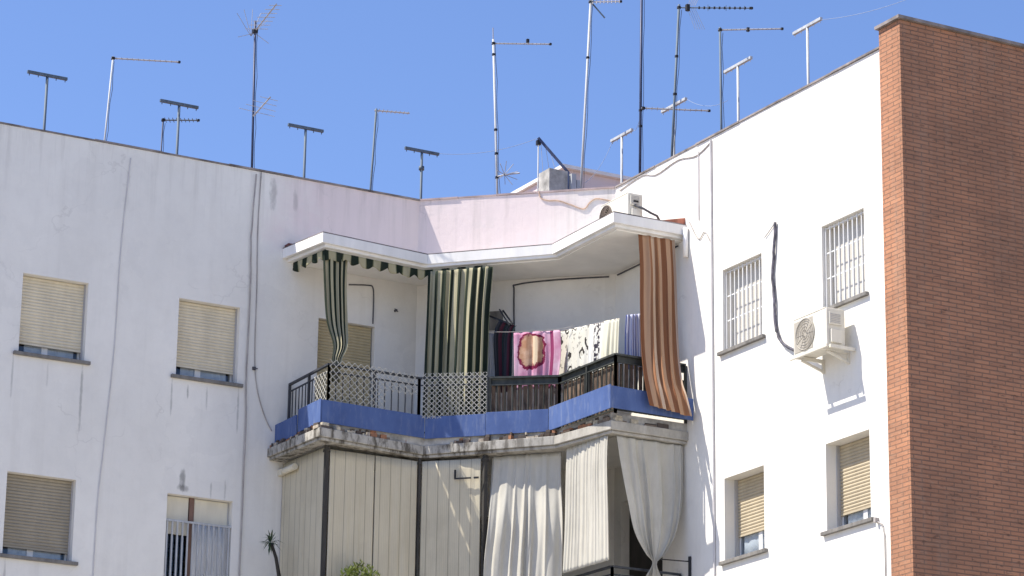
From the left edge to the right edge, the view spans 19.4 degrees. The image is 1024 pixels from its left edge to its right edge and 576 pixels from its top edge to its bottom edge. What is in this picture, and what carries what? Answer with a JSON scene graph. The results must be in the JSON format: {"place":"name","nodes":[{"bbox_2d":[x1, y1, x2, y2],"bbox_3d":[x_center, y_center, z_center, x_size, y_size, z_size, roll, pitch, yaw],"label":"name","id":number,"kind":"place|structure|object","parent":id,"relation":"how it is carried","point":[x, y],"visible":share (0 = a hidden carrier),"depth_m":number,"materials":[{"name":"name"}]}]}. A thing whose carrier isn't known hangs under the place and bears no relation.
{"place":"outdoors","nodes":[
{"label":"outdoors","id":0,"kind":"place"},
{"bbox_2d":[0,0,1023,198],"label":"sky","id":1,"kind":"structure","parent":0,"point":[327,65],"materials":[{"name":"blue"}]},
{"label":"ground","id":2,"kind":"structure","parent":0,"visible":0},
{"bbox_2d":[0,14,1023,575],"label":"apartment building","id":3,"kind":"structure","parent":2,"relation":"on","point":[882,184],"depth_m":42.38,"materials":[{"name":"white paint"}]},
{"bbox_2d":[0,474,77,565],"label":"window","id":4,"kind":"structure","parent":3,"relation":"in","point":[38,511],"depth_m":41.90,"materials":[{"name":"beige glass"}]},
{"bbox_2d":[27,70,67,129],"bbox_3d":[-6.981,-2.146,44.550,0.630,2.220,0.140,10,-19,-28],"label":"clothesline post","id":5,"kind":"object","parent":3,"relation":"on","point":[48,76],"visible":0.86,"depth_m":44.77,"materials":[{"name":"grey metal"}]},
{"bbox_2d":[13,276,90,364],"bbox_3d":[-6.570,0.459,42.699,1.150,1.215,0.275,10,-19,-28],"label":"window","id":6,"kind":"structure","parent":3,"relation":"in","point":[52,312],"depth_m":42.75,"materials":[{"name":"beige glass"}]},
{"bbox_2d":[93,158,130,575],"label":"cable","id":7,"kind":"object","parent":3,"relation":"attached to","point":[112,367],"visible":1,"depth_m":42.87,"materials":[{"name":"grey plastic"}]},
{"bbox_2d":[104,56,180,140],"bbox_3d":[-5.698,-2.171,45.466,1.192,2.829,0.133,3,-17,-9],"label":"antenna","id":8,"kind":"object","parent":3,"relation":"on","point":[113,58],"visible":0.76,"depth_m":45.71,"materials":[{"name":"metal"}]},
{"bbox_2d":[160,99,198,153],"bbox_3d":[-5.113,-1.799,45.533,0.630,2.170,0.140,10,-19,-28],"label":"clothesline post","id":9,"kind":"object","parent":3,"relation":"on","point":[179,104],"visible":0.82,"depth_m":45.75,"materials":[{"name":"grey metal"}]},
{"bbox_2d":[160,117,199,151],"bbox_3d":[-5.194,-1.600,46.219,0.649,2.178,0.220,-1,-17,5],"label":"antenna","id":10,"kind":"object","parent":3,"relation":"on","point":[163,120],"visible":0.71,"depth_m":46.51,"materials":[{"name":"metal"}]},
{"bbox_2d":[164,496,230,575],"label":"window","id":11,"kind":"structure","parent":3,"relation":"in","point":[204,524],"depth_m":43.01,"materials":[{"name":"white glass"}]},
{"bbox_2d":[171,301,242,387],"bbox_3d":[-4.482,0.819,43.806,1.130,1.215,0.275,10,-19,-28],"label":"window","id":12,"kind":"structure","parent":3,"relation":"in","point":[206,339],"depth_m":43.86,"materials":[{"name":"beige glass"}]},
{"bbox_2d":[239,174,256,575],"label":"drainpipe","id":13,"kind":"object","parent":3,"relation":"attached to","point":[246,372],"visible":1,"depth_m":43.87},
{"bbox_2d":[237,4,281,167],"bbox_3d":[-3.818,-2.618,45.312,0.618,3.649,0.680,10,-19,-28],"label":"antenna","id":14,"kind":"object","parent":3,"relation":"on","point":[255,33],"visible":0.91,"depth_m":45.60,"materials":[{"name":"metal"}]},
{"bbox_2d":[254,172,271,430],"bbox_3d":[-3.649,0.182,44.362,0.363,3.954,0.016,10,-19,-28],"label":"cable","id":15,"kind":"object","parent":3,"relation":"attached to","point":[256,302],"visible":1,"depth_m":44.27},
{"bbox_2d":[277,463,297,476],"bbox_3d":[-3.270,2.647,43.570,0.099,0.100,0.520,10,-19,-28],"label":"awning roller","id":16,"kind":"object","parent":3,"relation":"attached to","point":[287,469],"visible":1,"depth_m":43.49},
{"bbox_2d":[279,448,323,575],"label":"awning sheet","id":17,"kind":"object","parent":3,"relation":"attached to","point":[301,520],"visible":1,"depth_m":43.04,"materials":[{"name":"beige fabric"}]},
{"bbox_2d":[288,123,323,177],"bbox_3d":[-3.243,-1.482,46.526,0.610,2.180,0.140,10,-19,-28],"label":"clothesline post","id":18,"kind":"object","parent":3,"relation":"on","point":[306,128],"visible":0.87,"depth_m":46.75,"materials":[{"name":"grey metal"}]},
{"bbox_2d":[313,371,326,400],"bbox_3d":[-2.766,1.497,43.118,0.011,0.546,0.436,9,-19,-27],"label":"lattice screen","id":19,"kind":"object","parent":3,"relation":"attached to","point":[319,386],"visible":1,"depth_m":43.13,"materials":[{"name":"white plastic"}]},
{"bbox_2d":[320,445,329,575],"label":"awning post","id":20,"kind":"object","parent":3,"relation":"attached to","point":[326,450],"visible":1,"depth_m":42.50,"materials":[{"name":"metal"}]},
{"bbox_2d":[325,512,327,575],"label":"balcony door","id":21,"kind":"structure","parent":3,"relation":"in","point":[327,512],"depth_m":43.98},
{"bbox_2d":[323,250,347,382],"bbox_3d":[-2.512,0.436,43.645,0.441,2.080,0.507,10,-19,-28],"label":"curtain","id":22,"kind":"object","parent":3,"relation":"hanging from","point":[335,283],"visible":1,"depth_m":43.80,"materials":[{"name":"green fabric"}]},
{"bbox_2d":[316,320,370,406],"bbox_3d":[-2.539,1.474,44.754,0.900,1.946,0.028,10,-19,-28],"label":"balcony door","id":23,"kind":"structure","parent":3,"relation":"in","point":[358,350],"depth_m":44.87,"materials":[{"name":"beige plastic"}]},
{"bbox_2d":[326,449,374,575],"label":"awning sheet","id":24,"kind":"object","parent":3,"relation":"attached to","point":[350,510],"visible":0.99,"depth_m":42.70,"materials":[{"name":"beige fabric"}]},
{"bbox_2d":[329,359,386,408],"bbox_3d":[-2.225,1.430,43.151,0.916,0.706,0.011,10,-19,-28],"label":"lattice screen","id":25,"kind":"object","parent":3,"relation":"attached to","point":[356,385],"visible":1,"depth_m":43.16,"materials":[{"name":"white plastic"}]},
{"bbox_2d":[340,559,379,575],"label":"potted bush","id":26,"kind":"object","parent":3,"relation":"on","point":[350,571],"visible":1,"depth_m":42.15,"materials":[{"name":"green plant"}]},
{"bbox_2d":[349,284,373,323],"bbox_3d":[-2.275,0.220,45.148,0.431,0.601,0.020,10,-19,-28],"label":"conduit","id":27,"kind":"object","parent":3,"relation":"attached to","point":[373,298],"visible":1,"depth_m":45.22,"materials":[{"name":"grey plastic"}]},
{"bbox_2d":[369,108,409,189],"bbox_3d":[-1.986,-1.561,46.982,0.705,2.630,0.162,5,-17,-14],"label":"antenna","id":28,"kind":"object","parent":3,"relation":"on","point":[374,148],"visible":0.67,"depth_m":47.14,"materials":[{"name":"metal"}]},
{"bbox_2d":[293,250,486,279],"bbox_3d":[-1.798,-0.323,44.460,2.871,0.170,0.759,3,-17,-8],"label":"valance","id":29,"kind":"object","parent":3,"relation":"attached to","point":[367,263],"visible":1,"depth_m":44.45,"materials":[{"name":"green fabric"}]},
{"bbox_2d":[372,456,416,575],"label":"awning sheet","id":30,"kind":"object","parent":3,"relation":"attached to","point":[394,539],"visible":1,"depth_m":43.02,"materials":[{"name":"beige fabric"}]},
{"bbox_2d":[386,370,417,394],"bbox_3d":[-1.598,1.378,43.539,0.516,0.326,0.011,10,-19,-28],"label":"lattice screen","id":31,"kind":"object","parent":3,"relation":"attached to","point":[402,382],"visible":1,"depth_m":43.53,"materials":[{"name":"white plastic"}]},
{"bbox_2d":[415,458,421,575],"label":"awning post","id":32,"kind":"object","parent":3,"relation":"attached to","point":[419,462],"visible":1,"depth_m":43.21,"materials":[{"name":"black metal"}]},
{"bbox_2d":[404,146,438,198],"bbox_3d":[-1.453,-1.168,47.474,0.610,2.170,0.140,10,-19,-28],"label":"clothesline post","id":33,"kind":"object","parent":3,"relation":"on","point":[421,166],"visible":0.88,"depth_m":47.69,"materials":[{"name":"grey metal"}]},
{"bbox_2d":[439,139,534,154],"bbox_3d":[-0.383,-2.248,47.728,1.656,0.188,0.007,-3,-17,14],"label":"washing line","id":34,"kind":"object","parent":33,"relation":"attached to","point":[494,150],"visible":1,"depth_m":47.69,"materials":[{"name":"metal"}]},
{"bbox_2d":[420,459,480,575],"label":"awning sheet","id":35,"kind":"object","parent":3,"relation":"attached to","point":[450,528],"visible":1,"depth_m":43.07,"materials":[{"name":"beige fabric"}]},
{"bbox_2d":[454,470,478,478],"bbox_3d":[-0.658,2.684,43.144,0.369,0.142,0.031,-4,-17,15],"label":"wall bracket","id":36,"kind":"object","parent":35,"relation":"attached to","point":[476,477],"depth_m":43.13,"materials":[{"name":"plastic"}]},
{"bbox_2d":[422,372,486,418],"bbox_3d":[-0.839,1.562,43.561,0.963,0.687,0.011,-2,-17,8],"label":"lattice screen","id":37,"kind":"object","parent":3,"relation":"attached to","point":[454,394],"visible":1,"depth_m":43.56,"materials":[{"name":"white plastic"}]},
{"bbox_2d":[422,266,492,416],"bbox_3d":[-0.816,0.793,44.166,1.025,2.340,0.465,-3,-17,11],"label":"curtain","id":38,"kind":"object","parent":3,"relation":"hanging from","point":[457,321],"visible":1,"depth_m":44.18,"materials":[{"name":"green fabric"}]},
{"bbox_2d":[479,520,487,575],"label":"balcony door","id":39,"kind":"structure","parent":3,"relation":"in","point":[480,520],"depth_m":44.41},
{"bbox_2d":[481,455,488,575],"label":"awning post","id":40,"kind":"object","parent":3,"relation":"attached to","point":[485,459],"visible":1,"depth_m":42.97,"materials":[{"name":"metal"}]},
{"bbox_2d":[489,311,502,330],"bbox_3d":[-0.301,0.500,45.257,0.340,0.300,0.020,-3,-17,14],"label":"wall vent","id":41,"kind":"object","parent":3,"relation":"attached to","point":[494,322],"depth_m":45.24,"materials":[{"name":"grey metal"}]},
{"bbox_2d":[489,309,512,325],"bbox_3d":[-0.196,0.451,44.318,0.468,0.271,0.089,-4,-17,17],"label":"drying rack","id":42,"kind":"object","parent":3,"relation":"attached to","point":[508,323],"visible":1,"depth_m":44.27,"materials":[{"name":"black plastic"}]},
{"bbox_2d":[494,321,515,392],"bbox_3d":[-0.107,1.007,44.080,0.337,1.101,0.082,-1,-17,4],"label":"garment","id":43,"kind":"object","parent":42,"relation":"hanging from","point":[503,337],"visible":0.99,"depth_m":44.12,"materials":[{"name":"black fabric"}]},
{"bbox_2d":[491,28,551,193],"bbox_3d":[0.130,-2.229,47.248,0.966,4.119,0.318,1,-17,0],"label":"antenna","id":44,"kind":"object","parent":3,"relation":"on","point":[493,43],"visible":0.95,"depth_m":47.50,"materials":[{"name":"grey metal"}]},
{"bbox_2d":[483,452,562,575],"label":"curtain","id":45,"kind":"object","parent":3,"relation":"hanging from","point":[525,530],"visible":1,"depth_m":42.69,"materials":[{"name":"beige fabric"}]},
{"bbox_2d":[517,326,571,331],"bbox_3d":[0.231,0.619,43.999,1.401,0.041,0.039,-4,-17,15],"label":"clothes line","id":46,"kind":"object","parent":3,"relation":"attached to","point":[542,330],"visible":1,"depth_m":43.95,"materials":[{"name":"white plastic"}]},
{"bbox_2d":[487,333,494,391],"bbox_3d":[-0.302,1.101,44.087,0.151,0.920,0.048,-3,-17,13],"label":"garment","id":47,"kind":"object","parent":46,"relation":"hanging from","point":[491,370],"visible":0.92,"depth_m":44.11,"materials":[{"name":"grey fabric"}]},
{"bbox_2d":[514,330,560,389],"bbox_3d":[0.367,1.052,43.824,0.720,0.880,0.058,-3,-17,12],"label":"towel","id":48,"kind":"object","parent":46,"relation":"hanging from","point":[537,352],"visible":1,"depth_m":43.85,"materials":[{"name":"pink fabric"}]},
{"bbox_2d":[536,137,569,190],"bbox_3d":[0.634,-1.300,47.180,0.554,2.312,0.085,-3,-17,12],"label":"leaning frame","id":49,"kind":"object","parent":3,"relation":"on","point":[539,141],"visible":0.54,"depth_m":47.40,"materials":[{"name":"metal"}]},
{"bbox_2d":[512,276,608,336],"bbox_3d":[0.726,0.374,45.017,1.497,1.074,0.024,-3,-17,14],"label":"conduit","id":50,"kind":"object","parent":3,"relation":"attached to","point":[513,285],"visible":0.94,"depth_m":45.18,"materials":[{"name":"grey plastic"}]},
{"bbox_2d":[538,191,610,208],"bbox_3d":[0.978,-1.350,45.473,1.192,0.340,0.020,-3,-17,14],"label":"cable","id":51,"kind":"object","parent":3,"relation":"attached to","point":[571,204],"visible":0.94,"depth_m":45.44,"materials":[{"name":"beige plastic"}]},
{"bbox_2d":[563,434,608,572],"bbox_3d":[1.069,3.021,42.012,0.122,1.830,1.223,11,-19,-30],"label":"curtain","id":52,"kind":"object","parent":3,"relation":"hanging from","point":[586,538],"visible":1,"depth_m":42.03,"materials":[{"name":"beige fabric"}]},
{"bbox_2d":[580,0,621,187],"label":"antenna","id":53,"kind":"object","parent":3,"relation":"on","point":[591,4],"visible":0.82,"depth_m":47.98,"materials":[{"name":"grey metal"}]},
{"bbox_2d":[610,128,632,182],"bbox_3d":[1.742,-1.267,47.568,0.140,2.500,0.650,10,-19,-28],"label":"clothesline post","id":54,"kind":"object","parent":3,"relation":"on","point":[621,136],"visible":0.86,"depth_m":47.80,"materials":[{"name":"white metal"}]},
{"bbox_2d":[599,192,659,219],"bbox_3d":[1.744,-1.057,43.778,0.532,0.472,0.958,10,-19,-28],"label":"air conditioner","id":55,"kind":"object","parent":3,"relation":"on","point":[629,203],"visible":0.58,"depth_m":43.50,"materials":[{"name":"white plastic"}]},
{"bbox_2d":[639,0,644,172],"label":"antenna","id":56,"kind":"object","parent":3,"relation":"on","point":[640,88],"visible":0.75,"depth_m":46.39,"materials":[{"name":"metal"}]},
{"bbox_2d":[629,511,662,575],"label":"balcony door","id":57,"kind":"structure","parent":3,"relation":"in","point":[638,558],"depth_m":43.45,"materials":[{"name":"black glass"}]},
{"bbox_2d":[617,245,677,275],"bbox_3d":[1.996,-0.403,44.186,0.024,0.021,1.700,10,-19,-28],"label":"cable","id":58,"kind":"object","parent":3,"relation":"attached to","point":[635,266],"visible":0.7,"depth_m":44.54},
{"bbox_2d":[617,436,682,575],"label":"curtain","id":59,"kind":"object","parent":3,"relation":"hanging from","point":[652,472],"visible":1,"depth_m":41.97,"materials":[{"name":"beige fabric"}]},
{"bbox_2d":[619,143,709,190],"bbox_3d":[2.244,-1.766,44.171,0.018,0.146,2.533,10,-19,-28],"label":"cable","id":60,"kind":"object","parent":3,"relation":"attached to","point":[665,168],"visible":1,"depth_m":44.14,"materials":[{"name":"grey plastic"}]},
{"bbox_2d":[638,234,691,415],"bbox_3d":[2.136,0.506,42.595,0.774,2.729,0.530,10,-19,-28],"label":"curtain","id":61,"kind":"object","parent":3,"relation":"hanging from","point":[665,389],"visible":1,"depth_m":42.77,"materials":[{"name":"brown fabric"}]},
{"bbox_2d":[661,97,686,155],"bbox_3d":[2.507,-1.659,46.254,0.140,2.520,0.710,10,-19,-28],"label":"clothesline post","id":62,"kind":"object","parent":3,"relation":"on","point":[682,100],"visible":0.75,"depth_m":46.45,"materials":[{"name":"white metal"}]},
{"bbox_2d":[660,556,690,575],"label":"balcony railing","id":63,"kind":"object","parent":3,"relation":"attached to","point":[689,565],"visible":1,"depth_m":41.82,"materials":[{"name":"black metal"}]},
{"bbox_2d":[683,227,687,257],"bbox_3d":[2.509,-0.656,43.246,0.080,0.440,0.080,10,-19,-28],"label":"downspout","id":64,"kind":"object","parent":3,"relation":"attached to","point":[685,242],"visible":1,"depth_m":43.21,"materials":[{"name":"white paint"}]},
{"bbox_2d":[641,0,752,156],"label":"antenna","id":65,"kind":"object","parent":3,"relation":"on","point":[687,7],"visible":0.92,"depth_m":45.96,"materials":[{"name":"grey metal"}]},
{"bbox_2d":[698,151,698,219],"bbox_3d":[2.695,-1.479,43.223,0.014,1.050,0.016,10,-19,-28],"label":"conduit","id":66,"kind":"object","parent":3,"relation":"attached to","point":[698,186],"visible":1,"depth_m":43.21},
{"bbox_2d":[689,222,709,240],"bbox_3d":[2.702,-0.793,42.986,0.014,0.507,0.600,10,-19,-28],"label":"cable","id":67,"kind":"object","parent":3,"relation":"attached to","point":[701,235],"visible":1,"depth_m":42.99,"materials":[{"name":"white plastic"}]},
{"bbox_2d":[710,140,715,575],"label":"conduit","id":68,"kind":"object","parent":3,"relation":"attached to","point":[712,368],"visible":1,"depth_m":42.14,"materials":[{"name":"white plastic"}]},
{"bbox_2d":[724,56,752,120],"bbox_3d":[3.388,-2.139,44.747,0.140,2.600,0.740,10,-19,-28],"label":"clothesline post","id":69,"kind":"object","parent":3,"relation":"on","point":[740,63],"visible":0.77,"depth_m":44.98,"materials":[{"name":"white metal"}]},
{"bbox_2d":[717,256,764,355],"bbox_3d":[3.300,0.242,41.769,0.315,1.245,1.150,10,-19,-28],"label":"window","id":70,"kind":"structure","parent":3,"relation":"in","point":[747,281],"depth_m":41.87,"materials":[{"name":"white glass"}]},
{"bbox_2d":[719,472,767,565],"bbox_3d":[3.273,3.122,40.910,0.340,1.215,1.140,10,-19,-28],"label":"window","id":71,"kind":"structure","parent":3,"relation":"in","point":[749,516],"depth_m":41.12,"materials":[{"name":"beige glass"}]},
{"bbox_2d":[718,27,783,129],"bbox_3d":[3.558,-2.462,44.456,0.990,3.058,0.116,-1,-17,5],"label":"antenna","id":72,"kind":"object","parent":3,"relation":"on","point":[747,29],"visible":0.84,"depth_m":44.80,"materials":[{"name":"metal"}]},
{"bbox_2d":[771,222,793,351],"bbox_3d":[3.785,-0.037,40.545,0.108,2.064,1.102,7,-18,-19],"label":"insulated pipe","id":73,"kind":"object","parent":3,"relation":"attached to","point":[773,291],"visible":0.77,"depth_m":41.00,"materials":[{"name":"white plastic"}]},
{"bbox_2d":[792,17,822,83],"bbox_3d":[4.284,-2.587,43.204,0.140,2.600,0.710,10,-19,-28],"label":"clothesline post","id":74,"kind":"object","parent":3,"relation":"on","point":[807,26],"visible":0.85,"depth_m":43.46,"materials":[{"name":"white metal"}]},
{"bbox_2d":[823,0,904,19],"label":"washing line","id":75,"kind":"object","parent":74,"relation":"attached to","point":[864,12],"visible":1,"depth_m":42.34,"materials":[{"name":"metal"}]},
{"bbox_2d":[789,307,855,373],"bbox_3d":[4.089,0.693,39.408,0.478,0.702,0.860,10,-19,-28],"label":"air conditioner","id":76,"kind":"object","parent":3,"relation":"attached to","point":[819,332],"visible":1,"depth_m":39.20,"materials":[{"name":"white metal"}]},
{"bbox_2d":[825,211,868,307],"bbox_3d":[4.483,-0.340,39.728,0.315,1.225,1.130,10,-19,-28],"label":"window","id":77,"kind":"structure","parent":3,"relation":"in","point":[848,251],"depth_m":39.81,"materials":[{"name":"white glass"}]},
{"bbox_2d":[820,437,874,535],"bbox_3d":[4.460,2.542,38.859,0.340,1.225,1.140,10,-19,-28],"label":"window","id":78,"kind":"structure","parent":3,"relation":"in","point":[853,458],"depth_m":39.05,"materials":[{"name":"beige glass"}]},
{"bbox_2d":[873,517,885,575],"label":"cable","id":79,"kind":"object","parent":3,"relation":"attached to","point":[875,520],"visible":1,"depth_m":37.88,"materials":[{"name":"white plastic"}]},
{"bbox_3d":[1.071,0.546,43.493,0.008,0.247,1.901,10,-19,-28],"label":"clothes line","id":80,"kind":"object","parent":3,"relation":"attached to","visible":0},
{"bbox_2d":[554,325,589,393],"bbox_3d":[0.848,1.048,43.709,0.062,1.080,1.033,10,-19,-28],"label":"bed sheet","id":81,"kind":"object","parent":80,"relation":"hanging from","point":[574,348],"visible":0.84,"depth_m":43.65,"materials":[{"name":"white fabric"}]},
{"bbox_2d":[588,322,603,372],"bbox_3d":[1.212,0.932,43.059,0.059,0.955,0.434,10,-19,-28],"label":"towel","id":82,"kind":"object","parent":80,"relation":"hanging from","point":[595,341],"visible":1,"depth_m":43.15,"materials":[{"name":"white fabric"}]},
{"bbox_2d":[600,319,618,377],"bbox_3d":[1.409,0.882,42.702,0.082,0.954,0.427,12,-20,-34],"label":"towel","id":83,"kind":"object","parent":80,"relation":"hanging from","point":[610,337],"visible":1,"depth_m":42.76,"materials":[{"name":"white fabric"}]},
{"bbox_2d":[625,314,641,369],"bbox_3d":[1.763,0.758,42.723,0.335,0.851,0.049,8,-18,-23],"label":"towel","id":84,"kind":"object","parent":80,"relation":"hanging from","point":[632,336],"visible":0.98,"depth_m":42.73,"materials":[{"name":"blue fabric"}]},
{"bbox_3d":[-3.413,4.951,42.745,0.280,0.307,0.638,10,-19,-28],"label":"plant shelf","id":85,"kind":"object","parent":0,"visible":0},
{"bbox_2d":[262,530,280,575],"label":"yucca plant","id":86,"kind":"object","parent":85,"relation":"on","point":[271,545],"visible":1,"depth_m":42.85,"materials":[{"name":"green plant"}]}
]}

